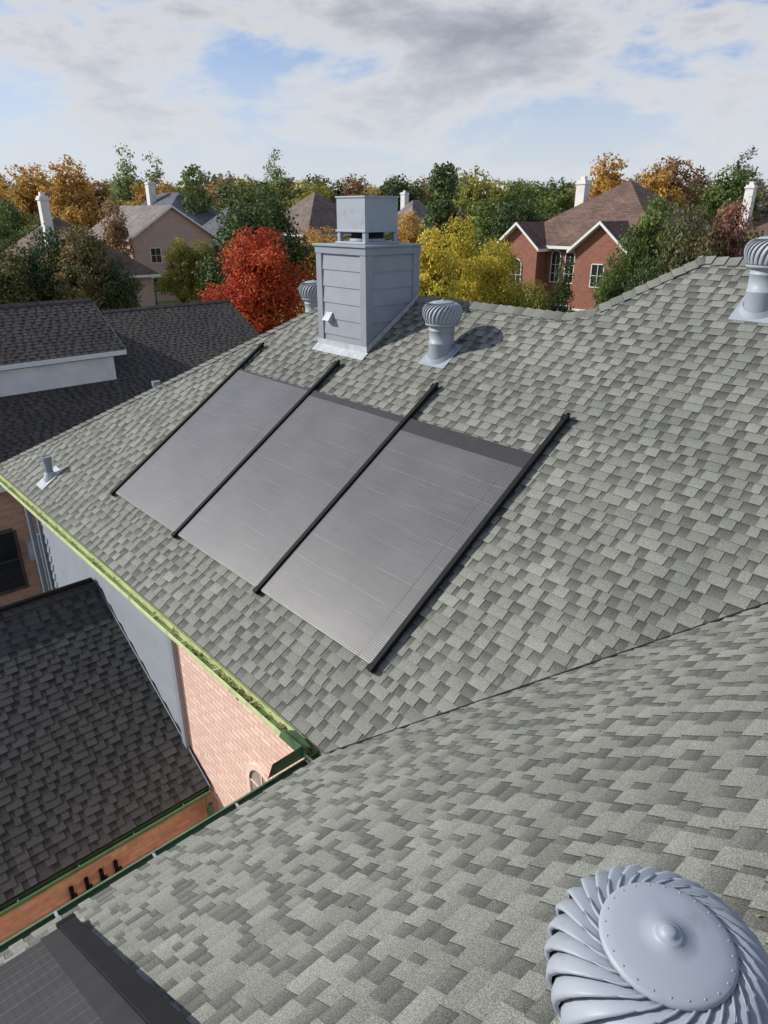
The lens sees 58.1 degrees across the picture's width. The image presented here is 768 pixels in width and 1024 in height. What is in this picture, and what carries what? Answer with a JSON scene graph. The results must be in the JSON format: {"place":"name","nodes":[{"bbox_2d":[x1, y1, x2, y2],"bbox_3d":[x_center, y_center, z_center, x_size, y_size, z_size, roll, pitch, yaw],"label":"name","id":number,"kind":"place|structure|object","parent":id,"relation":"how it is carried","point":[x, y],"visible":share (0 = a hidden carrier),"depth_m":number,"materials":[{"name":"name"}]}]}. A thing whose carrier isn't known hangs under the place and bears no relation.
{"place":"outdoors","nodes":[
{"label":"outdoors","id":0,"kind":"place"},
{"bbox_2d":[0,298,259,606],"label":"brick house","id":1,"kind":"structure","parent":0,"point":[66,365],"depth_m":17.30,"materials":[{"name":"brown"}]},
{"bbox_2d":[0,528,28,595],"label":"window","id":2,"kind":"structure","parent":1,"relation":"in","point":[13,577],"depth_m":15.43,"materials":[{"name":"black glass"}]},
{"bbox_2d":[155,291,431,323],"bbox_3d":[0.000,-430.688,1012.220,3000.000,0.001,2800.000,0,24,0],"label":"ground","id":3,"kind":"structure","parent":0,"point":[172,302],"depth_m":74.31,"materials":[{"name":"green plant"}]},
{"bbox_2d":[0,186,17,202],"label":"maple tree","id":4,"kind":"object","parent":3,"relation":"on","point":[6,193],"visible":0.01,"depth_m":132.67,"materials":[{"name":"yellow plant"}]},
{"bbox_2d":[0,201,24,250],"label":"elm tree","id":5,"kind":"object","parent":3,"relation":"on","point":[6,226],"visible":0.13,"depth_m":51.66,"materials":[{"name":"green plant"}]},
{"bbox_2d":[0,193,24,221],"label":"elm tree","id":6,"kind":"object","parent":3,"relation":"on","point":[4,200],"visible":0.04,"depth_m":90.86,"materials":[{"name":"green plant"}]},
{"bbox_2d":[1,188,26,205],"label":"maple tree","id":7,"kind":"object","parent":3,"relation":"on","point":[8,196],"visible":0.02,"depth_m":119.28,"materials":[{"name":"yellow plant"}]},
{"bbox_2d":[0,200,36,249],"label":"oak tree","id":8,"kind":"object","parent":3,"relation":"on","point":[18,223],"visible":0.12,"depth_m":69.37,"materials":[{"name":"green plant"}]},
{"bbox_2d":[0,232,60,303],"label":"autumn tree","id":9,"kind":"object","parent":3,"relation":"on","point":[13,274],"visible":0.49,"depth_m":34.68,"materials":[{"name":"green plant"}]},
{"bbox_2d":[0,163,62,227],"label":"maple tree","id":10,"kind":"object","parent":3,"relation":"on","point":[23,196],"visible":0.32,"depth_m":93.42,"materials":[{"name":"orange plant"}]},
{"bbox_2d":[14,215,63,238],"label":"elm tree","id":11,"kind":"object","parent":3,"relation":"on","point":[33,226],"visible":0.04,"depth_m":65.32,"materials":[{"name":"green plant"}]},
{"bbox_2d":[9,195,88,225],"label":"autumn tree","id":12,"kind":"object","parent":3,"relation":"on","point":[31,206],"visible":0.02,"depth_m":100.45,"materials":[{"name":"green plant"}]},
{"bbox_2d":[8,223,99,304],"bbox_3d":[-17.702,-11.200,37.962,4.785,8.649,5.039,-22,31,-40],"label":"oak tree","id":13,"kind":"object","parent":3,"relation":"on","point":[35,266],"visible":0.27,"depth_m":35.99,"materials":[{"name":"green plant"}]},
{"bbox_2d":[31,154,103,230],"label":"maple tree","id":14,"kind":"object","parent":3,"relation":"on","point":[66,204],"visible":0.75,"depth_m":89.21,"materials":[{"name":"orange plant"}]},
{"bbox_2d":[35,220,125,310],"bbox_3d":[-15.690,-10.751,36.761,4.198,8.786,5.388,-17,28,-33],"label":"autumn tree","id":15,"kind":"object","parent":3,"relation":"on","point":[85,268],"visible":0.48,"depth_m":35.12,"materials":[{"name":"green plant"}]},
{"bbox_2d":[1,192,159,306],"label":"brick house","id":16,"kind":"structure","parent":3,"relation":"on","point":[146,274],"depth_m":48.88,"materials":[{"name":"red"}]},
{"bbox_2d":[85,177,114,225],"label":"oak tree","id":17,"kind":"object","parent":3,"relation":"on","point":[101,193],"visible":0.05,"depth_m":105.80,"materials":[{"name":"orange plant"}]},
{"bbox_2d":[96,195,136,259],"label":"oak tree","id":18,"kind":"object","parent":3,"relation":"on","point":[116,232],"visible":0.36,"depth_m":57.04,"materials":[{"name":"brown plant"}]},
{"bbox_2d":[96,179,137,201],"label":"autumn tree","id":19,"kind":"object","parent":3,"relation":"on","point":[117,187],"visible":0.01,"depth_m":127.49,"materials":[{"name":"green plant"}]},
{"bbox_2d":[96,255,148,310],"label":"oak tree","id":20,"kind":"object","parent":3,"relation":"on","point":[126,291],"visible":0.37,"depth_m":36.02,"materials":[{"name":"green plant"}]},
{"bbox_2d":[107,143,145,211],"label":"autumn tree","id":21,"kind":"object","parent":3,"relation":"on","point":[128,181],"visible":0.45,"depth_m":102.99,"materials":[{"name":"green plant"}]},
{"bbox_2d":[117,177,173,205],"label":"maple tree","id":22,"kind":"object","parent":3,"relation":"on","point":[142,196],"visible":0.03,"depth_m":94.56,"materials":[{"name":"orange plant"}]},
{"bbox_2d":[131,151,171,204],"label":"autumn tree","id":23,"kind":"object","parent":3,"relation":"on","point":[159,173],"visible":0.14,"depth_m":103.25,"materials":[{"name":"green plant"}]},
{"bbox_2d":[89,205,216,301],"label":"brick house","id":24,"kind":"structure","parent":3,"relation":"on","point":[153,230],"depth_m":73.65,"materials":[{"name":"beige"}]},
{"bbox_2d":[150,247,162,262],"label":"window","id":25,"kind":"structure","parent":24,"relation":"in","point":[155,253],"depth_m":73.31,"materials":[{"name":"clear glass"}]},
{"bbox_2d":[154,276,164,292],"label":"window","id":26,"kind":"structure","parent":24,"relation":"in","point":[156,282],"depth_m":74.24,"materials":[{"name":"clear glass"}]},
{"bbox_2d":[153,237,204,303],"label":"autumn tree","id":27,"kind":"object","parent":3,"relation":"on","point":[172,281],"visible":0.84,"depth_m":58.12,"materials":[{"name":"green plant"}]},
{"bbox_2d":[139,180,219,225],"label":"brick house","id":28,"kind":"structure","parent":3,"relation":"on","point":[174,199],"depth_m":87.01,"materials":[{"name":"grey"}]},
{"bbox_2d":[167,180,213,206],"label":"autumn tree","id":29,"kind":"object","parent":3,"relation":"on","point":[179,189],"visible":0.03,"depth_m":105.46,"materials":[{"name":"yellow plant"}]},
{"bbox_2d":[178,164,212,216],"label":"elm tree","id":30,"kind":"object","parent":3,"relation":"on","point":[193,192],"visible":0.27,"depth_m":85.63,"materials":[{"name":"green plant"}]},
{"bbox_2d":[181,239,226,297],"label":"autumn tree","id":31,"kind":"object","parent":3,"relation":"on","point":[194,256],"visible":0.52,"depth_m":57.86,"materials":[{"name":"green plant"}]},
{"bbox_2d":[196,179,216,199],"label":"oak tree","id":32,"kind":"object","parent":3,"relation":"on","point":[208,182],"visible":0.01,"depth_m":126.12,"materials":[{"name":"green plant"}]},
{"bbox_2d":[207,171,239,205],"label":"oak tree","id":33,"kind":"object","parent":3,"relation":"on","point":[230,176],"visible":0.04,"depth_m":106.29,"materials":[{"name":"green plant"}]},
{"bbox_2d":[203,206,248,289],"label":"brick house","id":34,"kind":"structure","parent":3,"relation":"on","point":[212,227],"depth_m":81.48,"materials":[{"name":"grey"}]},
{"bbox_2d":[203,180,252,197],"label":"maple tree","id":35,"kind":"object","parent":3,"relation":"on","point":[213,187],"depth_m":123.89,"materials":[{"name":"green plant"}]},
{"bbox_2d":[205,178,256,210],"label":"autumn tree","id":36,"kind":"object","parent":3,"relation":"on","point":[221,195],"visible":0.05,"depth_m":94.73,"materials":[{"name":"green plant"}]},
{"bbox_2d":[219,174,261,212],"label":"autumn tree","id":37,"kind":"object","parent":3,"relation":"on","point":[248,184],"visible":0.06,"depth_m":93.60,"materials":[{"name":"green plant"}]},
{"bbox_2d":[191,177,316,316],"bbox_3d":[-9.594,-19.839,54.150,10.545,11.588,10.909,16,28,32],"label":"oak tree","id":38,"kind":"object","parent":3,"relation":"on","point":[267,210],"visible":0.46,"depth_m":52.31,"materials":[{"name":"green plant"}]},
{"bbox_2d":[197,222,314,334],"bbox_3d":[-7.266,-11.417,38.462,6.579,8.649,6.928,18,29,36],"label":"maple tree","id":39,"kind":"object","parent":3,"relation":"on","point":[258,301],"visible":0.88,"depth_m":37.03,"materials":[{"name":"red plant"}]},
{"bbox_2d":[216,180,295,207],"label":"elm tree","id":40,"kind":"object","parent":3,"relation":"on","point":[270,190],"visible":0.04,"depth_m":101.31,"materials":[{"name":"green plant"}]},
{"bbox_2d":[254,180,293,196],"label":"maple tree","id":41,"kind":"object","parent":3,"relation":"on","point":[282,191],"visible":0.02,"depth_m":109.46,"materials":[{"name":"green plant"}]},
{"bbox_2d":[260,147,294,206],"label":"autumn tree","id":42,"kind":"object","parent":3,"relation":"on","point":[283,182],"visible":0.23,"depth_m":107.58,"materials":[{"name":"green plant"}]},
{"bbox_2d":[281,177,301,210],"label":"autumn tree","id":43,"kind":"object","parent":3,"relation":"on","point":[291,185],"visible":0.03,"depth_m":110.85,"materials":[{"name":"green plant"}]},
{"bbox_2d":[278,177,336,212],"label":"autumn tree","id":44,"kind":"object","parent":3,"relation":"on","point":[316,188],"visible":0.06,"depth_m":94.82,"materials":[{"name":"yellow plant"}]},
{"bbox_2d":[285,174,334,202],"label":"oak tree","id":45,"kind":"object","parent":3,"relation":"on","point":[299,191],"visible":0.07,"depth_m":100.88,"materials":[{"name":"green plant"}]},
{"bbox_2d":[291,225,349,293],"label":"maple tree","id":46,"kind":"object","parent":3,"relation":"on","point":[320,238],"visible":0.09,"depth_m":60.49,"materials":[{"name":"orange plant"}]},
{"bbox_2d":[331,177,366,202],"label":"oak tree","id":47,"kind":"object","parent":3,"relation":"on","point":[338,192],"visible":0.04,"depth_m":107.32,"materials":[{"name":"green plant"}]},
{"bbox_2d":[336,173,374,204],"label":"oak tree","id":48,"kind":"object","parent":3,"relation":"on","point":[357,190],"visible":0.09,"depth_m":99.06,"materials":[{"name":"brown plant"}]},
{"bbox_2d":[0,167,724,192],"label":"distant woods","id":49,"kind":"object","parent":3,"relation":"on","point":[212,179],"visible":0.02,"depth_m":162.38,"materials":[{"name":"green plant"}]},
{"bbox_2d":[362,185,386,195],"bbox_3d":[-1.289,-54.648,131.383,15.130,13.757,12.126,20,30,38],"label":"autumn tree","id":50,"kind":"object","parent":3,"relation":"on","point":[371,189],"visible":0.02,"depth_m":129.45,"materials":[{"name":"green plant"}]},
{"bbox_2d":[375,174,423,211],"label":"oak tree","id":51,"kind":"object","parent":3,"relation":"on","point":[389,190],"visible":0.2,"depth_m":99.60,"materials":[{"name":"green plant"}]},
{"bbox_2d":[384,214,422,252],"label":"elm tree","id":52,"kind":"object","parent":3,"relation":"on","point":[387,236],"visible":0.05,"depth_m":68.58,"materials":[{"name":"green plant"}]},
{"bbox_2d":[390,207,422,281],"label":"maple tree","id":53,"kind":"object","parent":3,"relation":"on","point":[409,236],"visible":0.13,"depth_m":57.18,"materials":[{"name":"orange plant"}]},
{"bbox_2d":[391,181,425,202],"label":"autumn tree","id":54,"kind":"object","parent":3,"relation":"on","point":[421,190],"visible":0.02,"depth_m":106.08,"materials":[{"name":"green plant"}]},
{"bbox_2d":[398,191,430,235],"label":"brick house","id":55,"kind":"structure","parent":3,"relation":"on","point":[418,207],"depth_m":87.30,"materials":[{"name":"white paint"}]},
{"bbox_2d":[411,174,431,196],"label":"oak tree","id":56,"kind":"object","parent":3,"relation":"on","point":[421,182],"visible":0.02,"depth_m":109.44,"materials":[{"name":"green plant"}]},
{"bbox_2d":[422,176,458,203],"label":"autumn tree","id":57,"kind":"object","parent":3,"relation":"on","point":[428,196],"visible":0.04,"depth_m":103.43,"materials":[{"name":"green plant"}]},
{"bbox_2d":[416,223,465,299],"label":"ash tree","id":58,"kind":"object","parent":3,"relation":"on","point":[435,265],"visible":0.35,"depth_m":33.57,"materials":[{"name":"yellow plant"}]},
{"bbox_2d":[420,161,464,295],"bbox_3d":[4.544,-20.541,54.415,4.174,12.683,3.765,21,31,40],"label":"oak tree","id":59,"kind":"object","parent":3,"relation":"on","point":[441,209],"visible":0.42,"depth_m":52.42,"materials":[{"name":"green plant"}]},
{"bbox_2d":[419,206,467,251],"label":"autumn tree","id":60,"kind":"object","parent":3,"relation":"on","point":[448,214],"depth_m":68.96,"materials":[{"name":"green plant"}]},
{"bbox_2d":[422,181,472,206],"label":"autumn tree","id":61,"kind":"object","parent":3,"relation":"on","point":[458,188],"visible":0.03,"depth_m":100.55,"materials":[{"name":"green plant"}]},
{"bbox_2d":[436,213,482,299],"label":"ash tree","id":62,"kind":"object","parent":3,"relation":"on","point":[463,245],"visible":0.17,"depth_m":38.07,"materials":[{"name":"yellow plant"}]},
{"bbox_2d":[452,165,499,241],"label":"autumn tree","id":63,"kind":"object","parent":3,"relation":"on","point":[468,199],"visible":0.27,"depth_m":70.17,"materials":[{"name":"green plant"}]},
{"bbox_2d":[456,197,507,282],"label":"elm tree","id":64,"kind":"object","parent":3,"relation":"on","point":[486,206],"visible":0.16,"depth_m":63.44,"materials":[{"name":"green plant"}]},
{"bbox_2d":[462,235,531,306],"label":"ash tree","id":65,"kind":"object","parent":3,"relation":"on","point":[489,288],"visible":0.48,"depth_m":34.54,"materials":[{"name":"yellow plant"}]},
{"bbox_2d":[476,181,547,262],"bbox_3d":[11.743,-23.321,62.152,8.291,11.588,8.015,-12,26,-25],"label":"oak tree","id":66,"kind":"object","parent":3,"relation":"on","point":[512,212],"visible":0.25,"depth_m":59.60,"materials":[{"name":"green plant"}]},
{"bbox_2d":[487,177,536,204],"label":"autumn tree","id":67,"kind":"object","parent":3,"relation":"on","point":[501,193],"visible":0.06,"depth_m":94.64,"materials":[{"name":"green plant"}]},
{"bbox_2d":[507,177,530,185],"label":"elm tree","id":68,"kind":"object","parent":3,"relation":"on","point":[517,181],"visible":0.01,"depth_m":147.79,"materials":[{"name":"green plant"}]},
{"bbox_2d":[512,278,552,309],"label":"autumn tree","id":69,"kind":"object","parent":3,"relation":"on","point":[535,300],"visible":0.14,"depth_m":33.37,"materials":[{"name":"green plant"}]},
{"bbox_2d":[507,182,574,209],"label":"elm tree","id":70,"kind":"object","parent":3,"relation":"on","point":[544,191],"visible":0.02,"depth_m":101.02,"materials":[{"name":"green plant"}]},
{"bbox_2d":[521,177,574,218],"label":"elm tree","id":71,"kind":"object","parent":3,"relation":"on","point":[561,195],"visible":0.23,"depth_m":88.27,"materials":[{"name":"green plant"}]},
{"bbox_2d":[532,193,563,221],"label":"elm tree","id":72,"kind":"object","parent":3,"relation":"on","point":[551,203],"visible":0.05,"depth_m":65.42,"materials":[{"name":"green plant"}]},
{"bbox_2d":[548,254,575,312],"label":"oak tree","id":73,"kind":"object","parent":3,"relation":"on","point":[561,295],"visible":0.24,"depth_m":34.25,"materials":[{"name":"green plant"}]},
{"bbox_2d":[561,186,590,207],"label":"autumn tree","id":74,"kind":"object","parent":3,"relation":"on","point":[572,198],"visible":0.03,"depth_m":114.08,"materials":[{"name":"green plant"}]},
{"bbox_2d":[568,152,638,208],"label":"maple tree","id":75,"kind":"object","parent":3,"relation":"on","point":[607,182],"visible":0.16,"depth_m":84.74,"materials":[{"name":"orange plant"}]},
{"bbox_2d":[588,249,632,308],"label":"elm tree","id":76,"kind":"object","parent":3,"relation":"on","point":[611,286],"visible":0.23,"depth_m":28.31,"materials":[{"name":"green plant"}]},
{"bbox_2d":[597,223,651,302],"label":"elm tree","id":77,"kind":"object","parent":3,"relation":"on","point":[631,258],"visible":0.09,"depth_m":30.71,"materials":[{"name":"green plant"}]},
{"bbox_2d":[621,253,667,292],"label":"oak tree","id":78,"kind":"object","parent":3,"relation":"on","point":[639,279],"visible":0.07,"depth_m":27.37,"materials":[{"name":"green plant"}]},
{"bbox_2d":[623,191,678,289],"bbox_3d":[12.032,-9.288,31.883,3.149,10.056,4.041,12,26,25],"label":"elm tree","id":79,"kind":"object","parent":3,"relation":"on","point":[650,241],"visible":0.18,"depth_m":30.30,"materials":[{"name":"green plant"}]},
{"bbox_2d":[640,162,691,213],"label":"maple tree","id":80,"kind":"object","parent":3,"relation":"on","point":[659,184],"visible":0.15,"depth_m":82.29,"materials":[{"name":"orange plant"}]},
{"bbox_2d":[631,156,710,212],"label":"oak tree","id":81,"kind":"object","parent":3,"relation":"on","point":[698,179],"visible":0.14,"depth_m":89.66,"materials":[{"name":"orange plant"}]},
{"bbox_2d":[654,199,723,278],"bbox_3d":[12.460,-8.335,30.118,4.199,9.704,3.987,-17,29,-34],"label":"autumn tree","id":82,"kind":"object","parent":3,"relation":"on","point":[688,250],"visible":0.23,"depth_m":28.42,"materials":[{"name":"green plant"}]},
{"bbox_2d":[683,180,721,211],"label":"autumn tree","id":83,"kind":"object","parent":3,"relation":"on","point":[700,195],"visible":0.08,"depth_m":101.17,"materials":[{"name":"green plant"}]},
{"bbox_2d":[698,161,767,225],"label":"elm tree","id":84,"kind":"object","parent":3,"relation":"on","point":[718,194],"visible":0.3,"depth_m":82.92,"materials":[{"name":"green plant"}]},
{"bbox_2d":[707,196,763,257],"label":"autumn tree","id":85,"kind":"object","parent":3,"relation":"on","point":[728,230],"visible":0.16,"depth_m":28.33,"materials":[{"name":"red plant"}]},
{"bbox_2d":[719,145,767,221],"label":"autumn tree","id":86,"kind":"object","parent":3,"relation":"on","point":[760,203],"visible":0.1,"depth_m":89.27,"materials":[{"name":"green plant"}]},
{"bbox_2d":[756,182,767,219],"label":"autumn tree","id":87,"kind":"object","parent":3,"relation":"on","point":[764,198],"visible":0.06,"depth_m":110.20,"materials":[{"name":"green plant"}]},
{"bbox_2d":[278,191,350,302],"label":"brick house","id":88,"kind":"structure","parent":0,"point":[315,210],"depth_m":72.87,"materials":[{"name":"brown"}]},
{"bbox_2d":[0,196,767,1023],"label":"brick house","id":89,"kind":"structure","parent":0,"point":[224,794],"depth_m":5.42,"materials":[{"name":"grey"}]},
{"bbox_2d":[36,455,61,488],"bbox_3d":[-4.911,-0.603,10.089,0.320,0.428,0.280,-20,31,-38],"label":"plumbing vent pipe","id":90,"kind":"object","parent":89,"relation":"attached to","point":[51,473],"visible":0.94,"depth_m":10.06,"materials":[{"name":"grey metal"}]},
{"bbox_2d":[0,913,190,1023],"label":"solar panel","id":91,"kind":"object","parent":89,"relation":"on","point":[72,968],"visible":1,"depth_m":2.99,"materials":[{"name":"grey glass"}]},
{"bbox_2d":[151,380,160,387],"bbox_3d":[-3.588,-1.890,10.875,0.320,0.348,0.280,-20,31,-38],"label":"plumbing vent pipe","id":92,"kind":"object","parent":89,"relation":"on","point":[155,383],"visible":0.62,"depth_m":10.79,"materials":[{"name":"grey metal"}]},
{"bbox_2d":[109,342,308,531],"bbox_3d":[-2.082,-1.078,8.880,1.719,0.057,2.988,24,67,43],"label":"solar panel","id":93,"kind":"object","parent":89,"relation":"on","point":[181,471],"visible":1,"depth_m":8.77,"materials":[{"name":"grey glass"}]},
{"bbox_2d":[246,763,269,792],"bbox_3d":[-1.294,3.518,7.568,0.050,1.840,0.620,-20,31,-38],"label":"window","id":94,"kind":"structure","parent":89,"relation":"in","point":[258,777],"depth_m":7.37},
{"bbox_2d":[171,359,404,586],"bbox_3d":[-0.929,-0.574,7.722,1.699,0.057,2.988,24,67,43],"label":"solar panel","id":95,"kind":"object","parent":89,"relation":"on","point":[254,514],"visible":0.98,"depth_m":7.60,"materials":[{"name":"grey glass"}]},
{"bbox_2d":[299,280,317,311],"bbox_3d":[-1.044,-3.064,10.415,0.452,0.833,0.452,-20,31,-38],"label":"turbine roof vent","id":96,"kind":"object","parent":89,"relation":"on","point":[308,291],"visible":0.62,"depth_m":10.18,"materials":[{"name":"silver metal"}]},
{"bbox_2d":[252,382,570,673],"bbox_3d":[0.233,-0.066,6.554,1.748,0.057,2.988,24,67,43],"label":"solar panel","id":97,"kind":"object","parent":89,"relation":"on","point":[368,561],"visible":1,"depth_m":6.39,"materials":[{"name":"grey glass"}]},
{"bbox_2d":[418,299,462,368],"bbox_3d":[0.656,-1.998,7.877,0.452,0.823,0.452,-20,31,-38],"label":"turbine roof vent","id":98,"kind":"object","parent":89,"relation":"on","point":[442,317],"visible":0.98,"depth_m":7.74,"materials":[{"name":"silver metal"}]},
{"bbox_2d":[544,864,767,1023],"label":"turbine roof vent","id":99,"kind":"object","parent":89,"relation":"on","point":[633,944],"visible":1,"depth_m":1.33,"materials":[{"name":"grey metal"}]},
{"bbox_2d":[728,236,767,323],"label":"turbine roof vent","id":100,"kind":"object","parent":89,"relation":"on","point":[752,305],"visible":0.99,"depth_m":6.18,"materials":[{"name":"silver metal"}]},
{"bbox_2d":[0,0,767,191],"label":"sky","id":101,"kind":"structure","parent":0,"point":[530,90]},
{"bbox_2d":[494,176,733,311],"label":"brick house","id":102,"kind":"structure","parent":0,"point":[585,231],"depth_m":41.93,"materials":[{"name":"red brick"}]},
{"bbox_2d":[511,258,521,286],"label":"window","id":103,"kind":"structure","parent":102,"relation":"in","point":[519,266],"depth_m":43.40,"materials":[{"name":"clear glass"}]},
{"bbox_2d":[549,250,561,282],"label":"window","id":104,"kind":"structure","parent":102,"relation":"in","point":[555,259],"depth_m":42.52,"materials":[{"name":"black glass"}]},
{"bbox_2d":[563,253,574,283],"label":"window","id":105,"kind":"structure","parent":102,"relation":"in","point":[568,255],"depth_m":41.74,"materials":[{"name":"white glass"}]},
{"bbox_2d":[589,264,604,287],"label":"window","id":106,"kind":"structure","parent":102,"relation":"in","point":[595,268],"depth_m":39.61,"materials":[{"name":"clear glass"}]},
{"bbox_2d":[735,181,767,256],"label":"brick house","id":107,"kind":"structure","parent":0,"point":[751,188],"depth_m":51.72,"materials":[{"name":"white"}]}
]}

